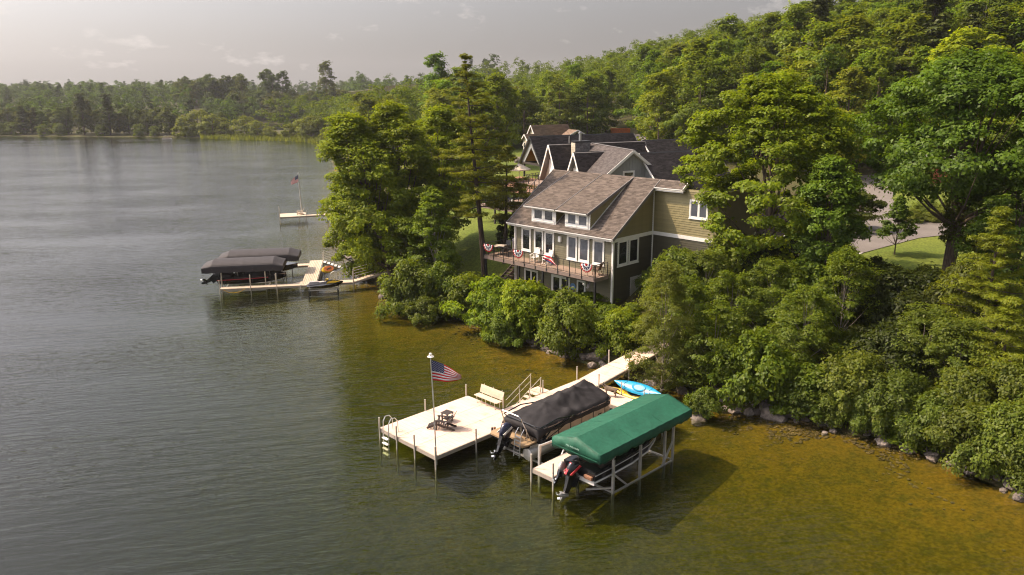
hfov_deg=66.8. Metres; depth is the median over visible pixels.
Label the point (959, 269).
shrub
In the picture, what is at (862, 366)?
shrub
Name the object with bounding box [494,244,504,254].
patio table
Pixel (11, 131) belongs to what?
willow
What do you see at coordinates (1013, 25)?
tree
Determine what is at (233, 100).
tree
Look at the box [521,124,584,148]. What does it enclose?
tan house
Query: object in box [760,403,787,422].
boulder
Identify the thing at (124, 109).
tree
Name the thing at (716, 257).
shrub
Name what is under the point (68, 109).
pine tree
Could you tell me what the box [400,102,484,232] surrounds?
tree
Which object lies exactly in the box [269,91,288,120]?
tree
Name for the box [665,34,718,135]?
tree
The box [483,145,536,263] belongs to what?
pine tree
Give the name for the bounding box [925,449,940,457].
boulder
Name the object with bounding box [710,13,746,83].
tree
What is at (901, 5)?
tree
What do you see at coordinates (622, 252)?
window
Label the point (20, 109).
pine tree
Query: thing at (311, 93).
tree
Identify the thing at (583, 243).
window
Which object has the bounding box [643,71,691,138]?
tree
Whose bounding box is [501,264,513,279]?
outdoor stairs
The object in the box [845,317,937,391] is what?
shrub
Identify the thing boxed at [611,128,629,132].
dump container
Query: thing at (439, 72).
tree
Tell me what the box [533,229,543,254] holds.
window
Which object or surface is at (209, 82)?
tree
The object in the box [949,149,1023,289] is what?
tree
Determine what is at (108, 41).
sky
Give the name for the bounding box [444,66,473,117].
aspen tree
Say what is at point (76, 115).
pine tree
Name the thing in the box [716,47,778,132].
tree
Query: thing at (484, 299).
shrub
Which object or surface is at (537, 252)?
rocking chair
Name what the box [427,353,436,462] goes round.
flagpole
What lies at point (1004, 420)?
shrub
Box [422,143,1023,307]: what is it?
lawn
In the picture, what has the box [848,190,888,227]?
tree
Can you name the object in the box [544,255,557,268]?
bunting
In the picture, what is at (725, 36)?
tree
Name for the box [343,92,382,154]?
tree
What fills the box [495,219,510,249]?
arborvitae
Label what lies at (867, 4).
tree
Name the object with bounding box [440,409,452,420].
chair
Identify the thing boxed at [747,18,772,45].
tree
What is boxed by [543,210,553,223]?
window
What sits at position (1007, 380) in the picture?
shrub
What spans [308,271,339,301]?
jetski lift
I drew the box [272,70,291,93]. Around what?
tree
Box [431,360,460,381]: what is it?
flag
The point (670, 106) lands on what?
tree
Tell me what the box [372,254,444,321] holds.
shrub
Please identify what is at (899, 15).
tree
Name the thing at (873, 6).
tree
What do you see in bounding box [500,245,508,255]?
patio chair
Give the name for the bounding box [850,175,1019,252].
driveway
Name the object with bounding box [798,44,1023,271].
tree
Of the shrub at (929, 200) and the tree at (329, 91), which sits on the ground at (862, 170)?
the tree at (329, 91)
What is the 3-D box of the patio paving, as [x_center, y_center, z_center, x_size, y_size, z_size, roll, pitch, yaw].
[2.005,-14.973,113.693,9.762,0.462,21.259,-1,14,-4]
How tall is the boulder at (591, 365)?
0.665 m
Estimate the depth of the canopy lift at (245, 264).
73.00 m
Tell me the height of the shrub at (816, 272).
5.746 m
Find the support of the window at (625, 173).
in the neighbor house at (625, 154)
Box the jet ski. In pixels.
[307,277,342,288]
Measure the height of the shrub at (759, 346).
5.578 m
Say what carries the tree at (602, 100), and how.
on the ground at (862, 170)
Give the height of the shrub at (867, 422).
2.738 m
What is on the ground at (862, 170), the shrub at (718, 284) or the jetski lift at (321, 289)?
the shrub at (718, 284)
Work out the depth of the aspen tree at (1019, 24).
100.63 m
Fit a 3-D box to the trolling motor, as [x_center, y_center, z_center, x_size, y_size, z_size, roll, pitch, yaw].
[2.195,8.726,36.581,0.287,0.978,1.029,11,18,38]
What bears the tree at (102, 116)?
on the ground at (862, 170)
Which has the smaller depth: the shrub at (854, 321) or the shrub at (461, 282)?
the shrub at (854, 321)
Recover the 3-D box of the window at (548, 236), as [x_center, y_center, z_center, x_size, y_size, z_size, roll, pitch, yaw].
[3.041,-3.565,63.319,0.120,2.010,1.140,-14,20,-43]
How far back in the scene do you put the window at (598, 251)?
59.76 m
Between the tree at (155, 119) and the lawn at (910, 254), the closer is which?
the lawn at (910, 254)
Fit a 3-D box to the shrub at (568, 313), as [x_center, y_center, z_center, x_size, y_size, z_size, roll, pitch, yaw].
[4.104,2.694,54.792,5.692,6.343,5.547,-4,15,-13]
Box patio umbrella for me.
[512,163,530,182]
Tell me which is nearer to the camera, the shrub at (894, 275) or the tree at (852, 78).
the shrub at (894, 275)
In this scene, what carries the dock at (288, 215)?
in the lake water
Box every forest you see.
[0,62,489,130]
[253,1,860,129]
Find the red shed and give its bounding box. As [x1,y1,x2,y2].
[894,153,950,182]
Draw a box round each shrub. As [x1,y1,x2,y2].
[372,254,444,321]
[401,296,452,327]
[415,260,462,313]
[432,271,484,320]
[439,273,519,335]
[479,307,525,349]
[483,276,550,340]
[504,283,558,309]
[526,298,554,321]
[533,280,616,360]
[576,292,620,310]
[590,304,625,331]
[591,305,656,358]
[622,302,648,319]
[634,265,654,293]
[639,245,713,314]
[646,315,677,333]
[652,273,728,344]
[656,299,750,389]
[661,326,716,389]
[669,248,735,317]
[683,385,726,418]
[685,269,777,338]
[701,230,763,291]
[701,326,817,417]
[702,335,718,368]
[723,282,744,300]
[733,255,809,330]
[735,230,794,291]
[742,284,780,320]
[743,361,819,421]
[756,283,849,367]
[763,362,851,418]
[768,331,813,353]
[769,323,811,346]
[771,254,845,329]
[773,235,802,277]
[782,348,815,365]
[795,242,883,356]
[802,397,839,426]
[805,387,852,428]
[810,263,896,331]
[812,304,865,341]
[816,340,893,432]
[819,327,848,345]
[820,260,859,291]
[827,326,878,365]
[838,258,931,322]
[839,387,891,435]
[843,285,935,352]
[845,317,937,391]
[850,391,884,429]
[862,255,909,269]
[862,359,936,450]
[871,392,927,435]
[880,417,938,453]
[881,301,970,389]
[884,393,928,432]
[893,261,949,301]
[895,382,964,454]
[904,208,932,223]
[908,313,1001,385]
[910,203,928,219]
[911,198,938,211]
[914,356,955,384]
[918,209,944,221]
[918,283,982,317]
[918,359,951,390]
[920,397,1015,476]
[922,257,1022,345]
[930,203,946,213]
[934,349,998,384]
[934,365,999,408]
[949,390,1023,485]
[959,316,1023,353]
[963,353,1023,406]
[972,404,1023,495]
[1005,393,1023,474]
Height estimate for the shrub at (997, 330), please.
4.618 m
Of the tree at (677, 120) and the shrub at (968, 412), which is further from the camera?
the tree at (677, 120)
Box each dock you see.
[218,260,396,308]
[278,206,334,227]
[378,342,665,515]
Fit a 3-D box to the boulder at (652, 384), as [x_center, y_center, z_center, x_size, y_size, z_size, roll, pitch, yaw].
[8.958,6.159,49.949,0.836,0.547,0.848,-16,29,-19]
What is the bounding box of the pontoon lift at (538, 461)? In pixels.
[497,440,564,492]
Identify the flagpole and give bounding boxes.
[298,173,301,212]
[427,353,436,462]
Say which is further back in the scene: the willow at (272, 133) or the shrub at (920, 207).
the willow at (272, 133)
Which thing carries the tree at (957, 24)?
on the ground at (862, 170)
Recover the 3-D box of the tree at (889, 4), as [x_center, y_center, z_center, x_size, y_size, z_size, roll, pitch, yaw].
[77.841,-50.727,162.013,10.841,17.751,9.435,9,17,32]
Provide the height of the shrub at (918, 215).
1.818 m
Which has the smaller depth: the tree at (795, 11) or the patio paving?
the patio paving
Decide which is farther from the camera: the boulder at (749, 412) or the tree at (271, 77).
the tree at (271, 77)
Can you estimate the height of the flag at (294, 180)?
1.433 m
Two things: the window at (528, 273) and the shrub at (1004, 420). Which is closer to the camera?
the shrub at (1004, 420)
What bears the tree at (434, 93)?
on the ground at (862, 170)
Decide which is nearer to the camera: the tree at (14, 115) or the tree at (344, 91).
the tree at (14, 115)
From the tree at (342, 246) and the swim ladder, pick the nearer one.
the swim ladder
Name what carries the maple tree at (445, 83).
on the ground at (862, 170)
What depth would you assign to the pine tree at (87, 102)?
336.88 m
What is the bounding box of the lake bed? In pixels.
[0,125,1023,574]
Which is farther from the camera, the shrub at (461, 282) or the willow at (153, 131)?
the willow at (153, 131)
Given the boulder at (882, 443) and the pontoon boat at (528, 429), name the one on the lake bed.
the boulder at (882, 443)
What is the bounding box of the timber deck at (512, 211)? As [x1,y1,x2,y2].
[481,198,525,223]
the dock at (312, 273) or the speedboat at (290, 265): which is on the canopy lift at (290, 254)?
the speedboat at (290, 265)
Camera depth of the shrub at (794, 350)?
46.86 m
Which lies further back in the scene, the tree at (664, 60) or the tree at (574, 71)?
the tree at (574, 71)
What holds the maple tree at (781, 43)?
on the ground at (862, 170)
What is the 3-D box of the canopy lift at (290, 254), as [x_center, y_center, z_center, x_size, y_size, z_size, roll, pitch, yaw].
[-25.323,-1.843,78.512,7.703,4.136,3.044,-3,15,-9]
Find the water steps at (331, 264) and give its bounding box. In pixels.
[322,250,343,269]
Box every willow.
[0,123,5,134]
[2,122,21,134]
[34,124,52,135]
[51,122,67,135]
[94,124,111,135]
[132,123,147,135]
[149,126,161,135]
[171,115,196,136]
[180,108,213,136]
[196,112,229,134]
[214,121,235,135]
[229,115,259,136]
[243,120,270,136]
[261,125,277,137]
[280,123,297,137]
[290,117,309,137]
[292,115,324,138]
[305,115,328,137]
[316,128,329,145]
[621,260,706,393]
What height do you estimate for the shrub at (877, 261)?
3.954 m
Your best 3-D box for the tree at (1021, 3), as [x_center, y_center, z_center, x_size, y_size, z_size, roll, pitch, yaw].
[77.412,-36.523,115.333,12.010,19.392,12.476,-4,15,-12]
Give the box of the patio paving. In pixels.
[492,176,537,192]
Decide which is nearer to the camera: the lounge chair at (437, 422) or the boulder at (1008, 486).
the boulder at (1008, 486)
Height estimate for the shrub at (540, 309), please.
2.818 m
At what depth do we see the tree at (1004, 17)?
101.31 m
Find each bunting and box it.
[483,243,492,251]
[513,249,522,257]
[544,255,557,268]
[580,263,591,272]
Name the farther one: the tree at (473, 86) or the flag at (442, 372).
the tree at (473, 86)
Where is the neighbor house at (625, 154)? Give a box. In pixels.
[518,132,735,191]
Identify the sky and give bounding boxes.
[0,0,857,91]
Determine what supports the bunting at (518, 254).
attached to the balcony deck at (508, 257)
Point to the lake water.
(118, 151)
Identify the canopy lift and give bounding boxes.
[201,256,286,305]
[218,247,300,292]
[552,394,691,515]
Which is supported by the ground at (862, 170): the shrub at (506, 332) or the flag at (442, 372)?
the shrub at (506, 332)
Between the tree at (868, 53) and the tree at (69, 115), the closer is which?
the tree at (868, 53)
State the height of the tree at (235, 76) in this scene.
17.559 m
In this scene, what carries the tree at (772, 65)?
on the ground at (862, 170)
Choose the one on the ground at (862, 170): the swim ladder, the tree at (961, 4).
the tree at (961, 4)
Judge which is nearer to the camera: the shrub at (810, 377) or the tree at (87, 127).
the shrub at (810, 377)
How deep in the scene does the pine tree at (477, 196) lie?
67.35 m
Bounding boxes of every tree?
[0,108,15,127]
[3,107,16,126]
[10,111,24,131]
[14,105,30,134]
[14,113,30,133]
[16,110,38,133]
[29,107,40,133]
[33,110,49,132]
[42,110,64,133]
[45,109,56,128]
[48,107,75,131]
[57,110,73,133]
[64,107,75,133]
[69,93,90,134]
[71,100,82,130]
[75,110,90,133]
[84,99,93,132]
[84,112,99,132]
[89,109,107,130]
[96,94,116,134]
[96,113,112,132]
[111,112,128,132]
[111,114,129,133]
[120,105,132,133]
[125,108,145,131]
[135,110,149,133]
[135,113,154,134]
[146,107,169,130]
[152,112,171,132]
[158,107,179,133]
[170,79,189,103]
[172,77,195,104]
[183,81,207,106]
[194,77,208,105]
[196,73,215,103]
[202,78,221,105]
[215,80,229,98]
[217,112,228,133]
[218,75,239,100]
[224,92,243,115]
[225,93,239,114]
[229,73,248,98]
[229,75,249,100]
[239,96,257,116]
[244,89,261,110]
[247,90,271,120]
[256,69,279,96]
[259,74,280,94]
[260,93,276,119]
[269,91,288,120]
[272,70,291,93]
[278,89,300,109]
[287,97,303,119]
[298,96,309,116]
[304,90,316,96]
[309,97,318,110]
[311,90,325,116]
[312,108,437,280]
[317,60,336,92]
[321,90,339,118]
[322,171,384,278]
[327,86,337,111]
[332,170,402,282]
[336,89,350,97]
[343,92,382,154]
[351,98,470,246]
[382,93,399,148]
[383,215,436,279]
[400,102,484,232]
[405,186,462,273]
[417,51,452,126]
[417,87,468,157]
[422,77,461,131]
[423,79,465,141]
[424,131,488,197]
[432,53,515,278]
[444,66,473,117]
[449,78,488,131]
[456,95,521,176]
[465,71,505,131]
[472,71,526,162]
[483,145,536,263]
[486,67,522,137]
[494,86,529,127]
[501,89,541,145]
[503,87,544,144]
[523,70,566,124]
[527,84,578,124]
[533,73,584,129]
[548,88,600,132]
[563,79,592,127]
[564,61,585,123]
[564,73,606,133]
[573,74,610,133]
[580,71,614,133]
[595,67,631,132]
[611,60,682,139]
[621,42,652,115]
[628,49,669,126]
[630,60,651,129]
[631,69,686,140]
[633,69,682,139]
[641,56,672,126]
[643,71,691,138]
[659,41,687,111]
[661,54,706,108]
[662,78,698,138]
[663,58,707,136]
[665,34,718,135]
[667,55,730,138]
[672,69,865,266]
[691,36,741,105]
[692,54,740,145]
[695,32,724,97]
[698,43,765,153]
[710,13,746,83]
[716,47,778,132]
[717,32,731,39]
[726,23,749,38]
[731,60,804,156]
[732,37,753,61]
[741,12,791,60]
[743,21,765,44]
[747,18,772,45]
[756,59,842,170]
[768,27,799,56]
[770,0,813,55]
[777,43,810,122]
[785,153,875,268]
[786,0,811,20]
[787,17,852,123]
[791,42,875,148]
[792,0,836,77]
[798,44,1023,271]
[802,10,837,34]
[811,10,892,122]
[811,64,875,169]
[821,4,870,81]
[827,0,838,16]
[827,60,896,126]
[833,0,866,16]
[837,0,861,7]
[842,46,902,168]
[842,48,899,139]
[844,27,907,100]
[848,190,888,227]
[850,7,895,41]
[853,0,882,7]
[860,1,872,14]
[865,0,881,39]
[871,12,949,131]
[874,5,912,99]
[875,195,922,254]
[876,0,896,13]
[886,0,933,68]
[886,1,922,11]
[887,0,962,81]
[890,0,909,8]
[895,44,938,149]
[907,15,960,78]
[918,25,1023,150]
[924,0,960,14]
[925,206,1023,364]
[930,18,963,105]
[944,12,990,121]
[945,118,1023,231]
[945,226,992,257]
[946,8,959,17]
[946,296,1023,403]
[948,0,962,6]
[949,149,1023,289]
[951,0,986,16]
[952,6,980,36]
[961,0,1021,52]
[971,1,1023,123]
[978,104,1015,142]
[988,7,1023,56]
[1004,17,1023,54]
[1005,9,1023,53]
[1016,0,1023,54]
[1016,40,1023,57]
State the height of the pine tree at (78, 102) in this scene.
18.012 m
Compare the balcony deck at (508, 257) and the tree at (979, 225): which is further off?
the balcony deck at (508, 257)
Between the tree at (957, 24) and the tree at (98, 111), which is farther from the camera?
the tree at (98, 111)
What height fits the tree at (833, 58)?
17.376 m
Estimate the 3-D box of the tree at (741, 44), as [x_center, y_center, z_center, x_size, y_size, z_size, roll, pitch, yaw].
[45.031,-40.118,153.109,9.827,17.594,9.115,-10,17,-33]
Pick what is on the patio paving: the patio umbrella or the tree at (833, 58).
the patio umbrella
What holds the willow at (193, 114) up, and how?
on the ground at (862, 170)
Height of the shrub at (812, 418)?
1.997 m
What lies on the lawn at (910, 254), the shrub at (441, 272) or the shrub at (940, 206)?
the shrub at (940, 206)
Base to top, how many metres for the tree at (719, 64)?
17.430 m
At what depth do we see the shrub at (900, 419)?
40.44 m
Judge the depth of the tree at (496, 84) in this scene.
134.60 m
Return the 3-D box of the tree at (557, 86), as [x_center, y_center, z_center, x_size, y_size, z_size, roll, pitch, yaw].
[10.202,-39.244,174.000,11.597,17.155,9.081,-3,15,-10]
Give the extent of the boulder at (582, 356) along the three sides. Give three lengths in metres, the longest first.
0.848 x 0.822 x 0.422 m
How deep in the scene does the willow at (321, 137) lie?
253.81 m
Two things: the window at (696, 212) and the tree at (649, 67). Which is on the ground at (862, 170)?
the tree at (649, 67)
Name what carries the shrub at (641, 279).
on the ground at (862, 170)
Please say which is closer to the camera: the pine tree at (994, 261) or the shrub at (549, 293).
the pine tree at (994, 261)
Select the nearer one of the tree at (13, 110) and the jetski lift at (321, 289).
the jetski lift at (321, 289)
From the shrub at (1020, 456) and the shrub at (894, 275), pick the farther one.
the shrub at (894, 275)
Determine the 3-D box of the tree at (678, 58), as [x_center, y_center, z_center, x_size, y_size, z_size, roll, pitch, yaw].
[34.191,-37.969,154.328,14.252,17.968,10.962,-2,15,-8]
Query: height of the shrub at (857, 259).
7.518 m
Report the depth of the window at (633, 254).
60.49 m
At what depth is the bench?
44.96 m
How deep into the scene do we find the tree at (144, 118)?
326.52 m
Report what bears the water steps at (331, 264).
attached to the dock at (312, 273)
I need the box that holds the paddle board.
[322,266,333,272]
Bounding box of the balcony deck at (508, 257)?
[483,237,608,311]
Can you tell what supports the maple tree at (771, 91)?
on the ground at (862, 170)
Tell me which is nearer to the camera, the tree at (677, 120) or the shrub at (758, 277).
the shrub at (758, 277)
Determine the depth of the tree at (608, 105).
182.56 m
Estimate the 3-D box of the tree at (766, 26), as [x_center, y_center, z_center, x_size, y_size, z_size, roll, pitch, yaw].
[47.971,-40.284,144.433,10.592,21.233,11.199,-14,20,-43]
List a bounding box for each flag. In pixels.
[291,175,297,184]
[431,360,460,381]
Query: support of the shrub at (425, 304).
on the ground at (862, 170)
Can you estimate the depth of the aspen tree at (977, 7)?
109.47 m
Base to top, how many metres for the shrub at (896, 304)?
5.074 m
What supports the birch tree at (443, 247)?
on the ground at (862, 170)
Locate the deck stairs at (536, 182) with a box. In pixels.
[509,172,542,199]
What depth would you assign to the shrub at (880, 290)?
48.94 m
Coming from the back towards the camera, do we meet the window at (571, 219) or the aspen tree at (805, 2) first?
the aspen tree at (805, 2)
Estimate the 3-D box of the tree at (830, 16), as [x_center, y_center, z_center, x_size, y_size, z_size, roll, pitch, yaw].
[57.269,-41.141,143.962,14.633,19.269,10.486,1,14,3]
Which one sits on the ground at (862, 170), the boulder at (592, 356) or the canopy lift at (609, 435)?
the boulder at (592, 356)
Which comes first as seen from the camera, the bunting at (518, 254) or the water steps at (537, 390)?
the water steps at (537, 390)
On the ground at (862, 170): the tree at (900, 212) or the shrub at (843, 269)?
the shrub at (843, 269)
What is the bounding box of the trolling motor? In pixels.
[552,461,565,484]
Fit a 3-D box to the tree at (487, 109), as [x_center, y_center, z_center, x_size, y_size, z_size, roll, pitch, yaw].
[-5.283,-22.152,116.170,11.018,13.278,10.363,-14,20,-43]
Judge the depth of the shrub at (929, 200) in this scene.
81.47 m
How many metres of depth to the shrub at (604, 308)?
55.74 m
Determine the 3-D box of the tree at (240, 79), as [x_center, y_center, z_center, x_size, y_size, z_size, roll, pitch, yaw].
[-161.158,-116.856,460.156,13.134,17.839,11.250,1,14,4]
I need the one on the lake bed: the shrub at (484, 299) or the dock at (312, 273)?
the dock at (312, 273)
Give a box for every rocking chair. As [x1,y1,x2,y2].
[530,247,539,262]
[541,250,552,264]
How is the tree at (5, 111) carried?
on the ground at (862, 170)
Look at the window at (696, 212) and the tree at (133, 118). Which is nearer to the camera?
the window at (696, 212)
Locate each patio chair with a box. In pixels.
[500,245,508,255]
[505,240,511,249]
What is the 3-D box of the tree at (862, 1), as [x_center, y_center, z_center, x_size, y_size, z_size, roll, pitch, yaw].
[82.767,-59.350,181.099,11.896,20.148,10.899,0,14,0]
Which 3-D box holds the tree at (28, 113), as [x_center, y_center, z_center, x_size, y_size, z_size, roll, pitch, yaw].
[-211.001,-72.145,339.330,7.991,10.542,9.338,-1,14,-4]
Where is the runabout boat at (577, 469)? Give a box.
[556,438,655,502]
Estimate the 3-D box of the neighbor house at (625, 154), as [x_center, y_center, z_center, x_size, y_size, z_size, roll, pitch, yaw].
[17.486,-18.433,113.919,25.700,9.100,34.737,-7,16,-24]
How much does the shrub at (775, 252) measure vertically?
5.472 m
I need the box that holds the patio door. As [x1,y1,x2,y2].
[551,274,569,291]
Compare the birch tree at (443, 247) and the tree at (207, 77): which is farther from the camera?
the tree at (207, 77)
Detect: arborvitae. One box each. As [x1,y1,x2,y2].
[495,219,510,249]
[508,211,514,239]
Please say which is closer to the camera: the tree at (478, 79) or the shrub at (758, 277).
the shrub at (758, 277)
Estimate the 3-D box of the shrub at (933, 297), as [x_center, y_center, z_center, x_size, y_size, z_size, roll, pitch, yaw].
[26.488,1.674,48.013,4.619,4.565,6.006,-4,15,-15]
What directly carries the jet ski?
on the jetski lift at (321, 289)
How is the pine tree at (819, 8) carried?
on the ground at (862, 170)
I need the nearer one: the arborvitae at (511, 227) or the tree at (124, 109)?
the arborvitae at (511, 227)
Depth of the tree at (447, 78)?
174.14 m
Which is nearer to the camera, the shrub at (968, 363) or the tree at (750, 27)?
the shrub at (968, 363)
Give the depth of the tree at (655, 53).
166.15 m
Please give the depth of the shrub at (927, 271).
49.22 m
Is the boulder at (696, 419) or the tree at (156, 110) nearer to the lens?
the boulder at (696, 419)
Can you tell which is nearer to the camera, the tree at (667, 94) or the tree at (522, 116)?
the tree at (667, 94)
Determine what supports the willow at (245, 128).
on the ground at (862, 170)
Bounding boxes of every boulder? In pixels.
[578,353,585,360]
[585,351,607,361]
[587,362,597,368]
[645,380,656,385]
[676,386,688,394]
[690,412,707,425]
[727,407,740,414]
[744,407,753,416]
[754,408,760,414]
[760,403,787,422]
[787,410,798,418]
[801,416,809,421]
[829,428,836,433]
[877,437,890,447]
[923,451,938,457]
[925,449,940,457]
[925,455,938,462]
[999,487,1007,493]
[1003,477,1015,490]
[1012,492,1023,502]
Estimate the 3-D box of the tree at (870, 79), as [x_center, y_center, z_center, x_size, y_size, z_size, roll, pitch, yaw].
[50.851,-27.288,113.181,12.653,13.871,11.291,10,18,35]
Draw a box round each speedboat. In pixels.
[201,271,285,284]
[238,262,297,272]
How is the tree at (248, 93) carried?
on the ground at (862, 170)
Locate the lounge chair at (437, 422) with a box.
[426,411,456,430]
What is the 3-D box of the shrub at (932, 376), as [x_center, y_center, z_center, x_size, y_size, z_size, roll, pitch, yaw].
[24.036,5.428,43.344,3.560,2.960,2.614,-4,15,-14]
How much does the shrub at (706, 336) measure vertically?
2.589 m
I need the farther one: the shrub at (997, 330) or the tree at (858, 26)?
the tree at (858, 26)
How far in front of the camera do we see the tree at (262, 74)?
460.53 m
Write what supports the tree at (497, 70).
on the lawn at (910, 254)
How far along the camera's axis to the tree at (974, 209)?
65.20 m
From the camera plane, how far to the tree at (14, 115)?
340.47 m
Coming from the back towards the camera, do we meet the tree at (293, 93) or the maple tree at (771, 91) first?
the tree at (293, 93)
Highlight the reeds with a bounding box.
[199,132,336,168]
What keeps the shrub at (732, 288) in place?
on the ground at (862, 170)
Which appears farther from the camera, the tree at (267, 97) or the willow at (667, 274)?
the tree at (267, 97)
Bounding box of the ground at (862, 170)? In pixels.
[0,78,1023,498]
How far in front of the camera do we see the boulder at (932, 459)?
39.45 m
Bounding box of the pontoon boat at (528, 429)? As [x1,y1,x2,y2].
[490,379,610,460]
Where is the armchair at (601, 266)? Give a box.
[592,262,603,274]
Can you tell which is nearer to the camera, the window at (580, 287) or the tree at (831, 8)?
the window at (580, 287)
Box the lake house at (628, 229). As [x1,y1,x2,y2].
[506,169,790,305]
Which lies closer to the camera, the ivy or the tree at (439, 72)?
the ivy
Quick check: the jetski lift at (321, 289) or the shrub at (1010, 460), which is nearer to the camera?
the shrub at (1010, 460)
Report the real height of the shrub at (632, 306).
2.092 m
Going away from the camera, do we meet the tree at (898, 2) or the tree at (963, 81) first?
the tree at (963, 81)
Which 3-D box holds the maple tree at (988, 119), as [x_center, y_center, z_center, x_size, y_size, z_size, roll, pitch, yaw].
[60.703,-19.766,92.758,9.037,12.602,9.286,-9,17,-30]
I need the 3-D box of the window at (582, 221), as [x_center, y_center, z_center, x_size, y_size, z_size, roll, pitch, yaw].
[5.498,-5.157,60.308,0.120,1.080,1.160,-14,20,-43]
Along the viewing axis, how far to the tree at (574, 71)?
190.72 m
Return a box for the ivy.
[938,176,971,242]
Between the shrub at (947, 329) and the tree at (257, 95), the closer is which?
the shrub at (947, 329)
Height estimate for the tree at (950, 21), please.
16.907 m
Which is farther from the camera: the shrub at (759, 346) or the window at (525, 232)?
the window at (525, 232)
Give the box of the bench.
[474,383,503,409]
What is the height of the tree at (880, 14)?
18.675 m
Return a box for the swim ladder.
[382,415,398,457]
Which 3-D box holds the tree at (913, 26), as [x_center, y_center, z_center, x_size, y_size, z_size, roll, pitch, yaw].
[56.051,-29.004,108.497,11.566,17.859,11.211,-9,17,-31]
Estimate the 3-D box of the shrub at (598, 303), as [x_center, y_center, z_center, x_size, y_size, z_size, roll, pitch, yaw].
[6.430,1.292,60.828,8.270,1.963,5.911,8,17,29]
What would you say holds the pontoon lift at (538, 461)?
on the lake bed
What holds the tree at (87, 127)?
on the ground at (862, 170)
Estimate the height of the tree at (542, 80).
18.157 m
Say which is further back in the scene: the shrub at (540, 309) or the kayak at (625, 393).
the shrub at (540, 309)
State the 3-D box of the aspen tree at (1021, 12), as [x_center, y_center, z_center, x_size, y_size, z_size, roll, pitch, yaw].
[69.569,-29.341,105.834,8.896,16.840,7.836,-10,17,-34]
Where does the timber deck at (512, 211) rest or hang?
on the lawn at (910, 254)
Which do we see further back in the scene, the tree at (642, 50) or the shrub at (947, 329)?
the tree at (642, 50)
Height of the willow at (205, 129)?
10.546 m
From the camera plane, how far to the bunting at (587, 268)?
58.56 m
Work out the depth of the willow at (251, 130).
307.00 m
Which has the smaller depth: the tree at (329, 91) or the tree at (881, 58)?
the tree at (881, 58)
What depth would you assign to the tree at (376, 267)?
73.19 m
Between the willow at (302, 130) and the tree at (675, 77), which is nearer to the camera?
the tree at (675, 77)
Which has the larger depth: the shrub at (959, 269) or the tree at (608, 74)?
the tree at (608, 74)
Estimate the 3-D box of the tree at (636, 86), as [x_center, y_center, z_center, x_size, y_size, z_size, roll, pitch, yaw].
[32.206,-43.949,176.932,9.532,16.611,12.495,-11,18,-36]
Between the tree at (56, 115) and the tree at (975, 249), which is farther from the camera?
the tree at (56, 115)
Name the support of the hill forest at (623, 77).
on the ground at (862, 170)
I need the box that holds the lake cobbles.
[318,259,1005,551]
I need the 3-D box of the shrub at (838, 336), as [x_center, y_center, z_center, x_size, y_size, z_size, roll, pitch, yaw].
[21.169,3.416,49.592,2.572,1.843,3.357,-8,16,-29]
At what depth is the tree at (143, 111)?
331.63 m
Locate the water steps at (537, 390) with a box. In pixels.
[506,374,548,403]
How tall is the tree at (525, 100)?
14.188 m
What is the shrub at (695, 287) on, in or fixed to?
on the ground at (862, 170)
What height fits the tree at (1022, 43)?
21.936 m
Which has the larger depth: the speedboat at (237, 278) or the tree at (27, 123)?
the tree at (27, 123)
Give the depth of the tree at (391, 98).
188.82 m
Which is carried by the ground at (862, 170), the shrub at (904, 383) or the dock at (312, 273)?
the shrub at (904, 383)
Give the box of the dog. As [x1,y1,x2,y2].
[600,382,619,397]
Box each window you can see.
[521,227,530,251]
[524,268,537,282]
[533,208,542,221]
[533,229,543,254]
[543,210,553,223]
[544,231,554,256]
[566,213,576,226]
[567,235,577,260]
[576,215,588,228]
[577,280,585,292]
[578,237,589,263]
[592,239,604,266]
[617,239,628,267]
[623,170,634,176]
[628,237,638,264]
[688,199,708,220]
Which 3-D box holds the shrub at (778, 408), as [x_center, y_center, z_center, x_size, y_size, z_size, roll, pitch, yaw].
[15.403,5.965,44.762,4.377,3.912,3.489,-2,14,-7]
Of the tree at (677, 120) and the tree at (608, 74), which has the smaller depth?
the tree at (677, 120)
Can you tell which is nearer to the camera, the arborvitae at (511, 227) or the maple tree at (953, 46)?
the arborvitae at (511, 227)
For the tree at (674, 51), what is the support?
on the ground at (862, 170)
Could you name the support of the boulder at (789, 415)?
on the ground at (862, 170)
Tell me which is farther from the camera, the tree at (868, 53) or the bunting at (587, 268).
the tree at (868, 53)
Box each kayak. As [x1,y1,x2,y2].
[614,380,660,394]
[615,387,641,398]
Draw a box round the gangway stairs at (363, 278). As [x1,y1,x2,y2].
[354,262,395,283]
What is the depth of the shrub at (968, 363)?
43.30 m
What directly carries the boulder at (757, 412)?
on the lake bed
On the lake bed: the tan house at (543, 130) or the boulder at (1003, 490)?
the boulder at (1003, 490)
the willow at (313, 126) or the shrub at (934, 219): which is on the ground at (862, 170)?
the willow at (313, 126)
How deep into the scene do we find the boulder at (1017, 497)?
35.64 m
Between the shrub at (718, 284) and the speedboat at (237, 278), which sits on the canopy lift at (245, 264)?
the speedboat at (237, 278)

